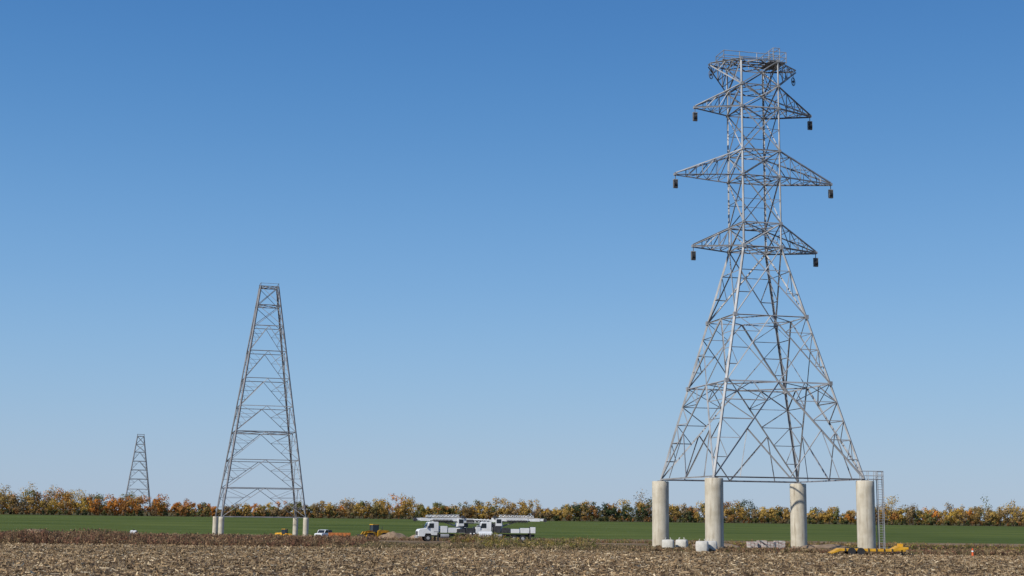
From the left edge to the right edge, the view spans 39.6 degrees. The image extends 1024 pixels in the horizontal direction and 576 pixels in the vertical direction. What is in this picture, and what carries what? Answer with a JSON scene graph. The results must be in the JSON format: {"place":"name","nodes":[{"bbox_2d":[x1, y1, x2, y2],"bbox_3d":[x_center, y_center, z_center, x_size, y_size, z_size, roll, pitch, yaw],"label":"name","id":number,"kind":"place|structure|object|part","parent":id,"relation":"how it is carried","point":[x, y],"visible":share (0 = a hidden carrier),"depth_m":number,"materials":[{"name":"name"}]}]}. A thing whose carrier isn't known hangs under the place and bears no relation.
{"place":"outdoors","nodes":[
{"label":"outdoors","id":0,"kind":"place"},
{"bbox_2d":[0,510,1023,575],"bbox_3d":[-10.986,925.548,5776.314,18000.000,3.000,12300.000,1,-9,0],"label":"ground","id":1,"kind":"structure","parent":0,"point":[845,533],"depth_m":578.12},
{"bbox_2d":[212,516,217,534],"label":"concrete pier","id":2,"kind":"structure","parent":1,"relation":"on","point":[215,525],"depth_m":401.62,"materials":[{"name":"concrete"}]},
{"bbox_2d":[215,283,306,517],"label":"lattice tower","id":3,"kind":"structure","parent":2,"relation":"on","point":[252,331],"depth_m":400.19,"materials":[{"name":"metal"}]},
{"bbox_2d":[218,516,223,534],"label":"concrete pier","id":4,"kind":"structure","parent":1,"relation":"on","point":[221,525],"depth_m":380.11,"materials":[{"name":"concrete"}]},
{"bbox_2d":[275,529,290,536],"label":"compact loader","id":5,"kind":"object","parent":1,"relation":"on","point":[283,532],"visible":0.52,"depth_m":356.26,"materials":[{"name":"yellow metal"}]},
{"bbox_2d":[293,518,297,535],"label":"concrete pier","id":6,"kind":"structure","parent":1,"relation":"on","point":[295,526],"depth_m":407.53,"materials":[{"name":"concrete"}]},
{"bbox_2d":[303,517,308,535],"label":"concrete pier","id":7,"kind":"structure","parent":1,"relation":"on","point":[305,525],"depth_m":386.06,"materials":[{"name":"concrete"}]},
{"bbox_2d":[314,530,331,535],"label":"pickup truck","id":8,"kind":"object","parent":1,"relation":"on","point":[322,532],"visible":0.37,"depth_m":369.14,"materials":[{"name":"white paint"}]},
{"bbox_2d":[328,533,350,536],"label":"dump trailer","id":9,"kind":"object","parent":1,"relation":"on","point":[338,534],"visible":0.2,"depth_m":359.56,"materials":[{"name":"metal"}]},
{"bbox_2d":[357,524,389,536],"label":"wheel loader","id":10,"kind":"object","parent":1,"relation":"on","point":[374,530],"visible":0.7,"depth_m":356.00,"materials":[{"name":"yellow metal"}]},
{"bbox_2d":[380,531,407,538],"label":"dirt mound","id":11,"kind":"object","parent":1,"relation":"on","point":[393,534],"visible":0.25,"depth_m":353.22,"materials":[{"name":"soil"}]},
{"bbox_2d":[413,515,480,540],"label":"crane truck","id":12,"kind":"object","parent":1,"relation":"on","point":[430,529],"visible":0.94,"depth_m":217.99,"materials":[{"name":"metal"}]},
{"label":"windows and trim","id":13,"kind":"part","parent":12,"relation":"part of","materials":[{"name":"white paint"}]},
{"bbox_2d":[462,519,493,533],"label":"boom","id":14,"kind":"object","parent":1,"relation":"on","point":[470,521],"visible":0.29,"depth_m":232.11,"materials":[{"name":"white metal"}]},
{"bbox_2d":[478,531,491,536],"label":"fuel tank skid","id":15,"kind":"object","parent":1,"relation":"on","point":[483,532],"visible":0.19,"depth_m":214.40,"materials":[{"name":"white paint"}]},
{"bbox_2d":[469,515,546,541],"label":"crane truck","id":16,"kind":"object","parent":1,"relation":"on","point":[497,526],"visible":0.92,"depth_m":225.99,"materials":[{"name":"metal"}]},
{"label":"windows and trim","id":17,"kind":"part","parent":16,"relation":"part of","materials":[{"name":"white paint"}]},
{"bbox_2d":[0,542,1023,575],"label":"corn stubble","id":18,"kind":"object","parent":1,"relation":"on","point":[885,560],"visible":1,"depth_m":118.20,"materials":[{"name":"beige plant"}]},
{"bbox_2d":[0,482,1023,526],"bbox_3d":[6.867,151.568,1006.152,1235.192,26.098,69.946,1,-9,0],"label":"distant tree row","id":19,"kind":"object","parent":1,"relation":"on","point":[380,509],"visible":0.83,"depth_m":990.35,"materials":[{"name":"brown plant"}]},
{"bbox_2d":[0,527,1023,555],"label":"dry weeds","id":20,"kind":"object","parent":1,"relation":"on","point":[106,536],"visible":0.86,"depth_m":168.16,"materials":[{"name":"brown plant"}]},
{"bbox_2d":[652,480,668,546],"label":"concrete pier","id":21,"kind":"structure","parent":1,"relation":"on","point":[660,511],"depth_m":185.20,"materials":[{"name":"concrete"}]},
{"bbox_2d":[660,47,865,482],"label":"transmission tower","id":22,"kind":"structure","parent":21,"relation":"on","point":[773,65],"depth_m":184.88,"materials":[{"name":"metal"}]},
{"bbox_2d":[662,538,673,547],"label":"bulk bag","id":23,"kind":"object","parent":1,"relation":"on","point":[666,543],"visible":0.7,"depth_m":168.69,"materials":[{"name":"white fabric"}]},
{"bbox_2d":[675,537,687,547],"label":"bulk bag","id":24,"kind":"object","parent":1,"relation":"on","point":[679,542],"visible":0.68,"depth_m":170.20,"materials":[{"name":"white fabric"}]},
{"bbox_2d":[695,539,708,550],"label":"bulk bag","id":25,"kind":"object","parent":1,"relation":"on","point":[701,545],"visible":0.82,"depth_m":160.79,"materials":[{"name":"white fabric"}]},
{"bbox_2d":[708,539,716,551],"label":"bulk bag","id":26,"kind":"object","parent":1,"relation":"on","point":[712,545],"visible":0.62,"depth_m":162.25,"materials":[{"name":"white fabric"}]},
{"bbox_2d":[689,543,738,546],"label":"dirt mound","id":27,"kind":"object","parent":1,"relation":"on","point":[726,544],"visible":0.1,"depth_m":186.53,"materials":[{"name":"soil"}]},
{"bbox_2d":[705,477,723,548],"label":"concrete pier","id":28,"kind":"structure","parent":1,"relation":"on","point":[714,517],"depth_m":166.54,"materials":[{"name":"concrete"}]},
{"bbox_2d":[746,542,757,547],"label":"sack pallet","id":29,"kind":"object","parent":1,"relation":"on","point":[751,544],"visible":0.73,"depth_m":177.17,"materials":[{"name":"white fabric"}]},
{"bbox_2d":[756,541,766,547],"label":"sack pallet","id":30,"kind":"object","parent":1,"relation":"on","point":[763,544],"visible":0.76,"depth_m":177.60,"materials":[{"name":"white fabric"}]},
{"bbox_2d":[767,542,775,547],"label":"sack pallet","id":31,"kind":"object","parent":1,"relation":"on","point":[771,544],"visible":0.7,"depth_m":177.68,"materials":[{"name":"white fabric"}]},
{"bbox_2d":[774,541,784,548],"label":"sack pallet","id":32,"kind":"object","parent":1,"relation":"on","point":[780,544],"visible":0.77,"depth_m":177.75,"materials":[{"name":"white fabric"}]},
{"bbox_2d":[790,483,806,546],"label":"concrete pier","id":33,"kind":"structure","parent":1,"relation":"on","point":[798,515],"depth_m":189.45,"materials":[{"name":"concrete"}]},
{"bbox_2d":[789,544,850,548],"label":"dirt mound","id":34,"kind":"object","parent":1,"relation":"on","point":[826,546],"visible":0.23,"depth_m":181.15,"materials":[{"name":"soil"}]},
{"bbox_2d":[856,480,875,548],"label":"concrete pier","id":35,"kind":"structure","parent":1,"relation":"on","point":[865,512],"depth_m":170.80,"materials":[{"name":"concrete"}]},
{"bbox_2d":[828,543,908,555],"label":"lowboy trailer","id":36,"kind":"object","parent":1,"relation":"on","point":[851,551],"visible":0.92,"depth_m":156.78,"materials":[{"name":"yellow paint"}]},
{"bbox_2d":[859,471,885,548],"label":"access ladder","id":37,"kind":"object","parent":1,"relation":"on","point":[878,499],"visible":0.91,"depth_m":171.58,"materials":[{"name":"metal"}]},
{"bbox_2d":[886,546,905,553],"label":"equipment skid","id":38,"kind":"object","parent":1,"relation":"on","point":[904,551],"visible":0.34,"depth_m":160.97,"materials":[{"name":"yellow paint"}]},
{"bbox_2d":[0,0,1023,520],"label":"sky","id":39,"kind":"structure","parent":0,"point":[474,232],"materials":[{"name":"blue"}]},
{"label":"concrete pier","id":40,"kind":"object","parent":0,"visible":0},
{"bbox_2d":[123,434,150,510],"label":"lattice tower","id":41,"kind":"structure","parent":40,"relation":"on","point":[145,459],"depth_m":1437.50,"materials":[{"name":"metal"}]}
]}

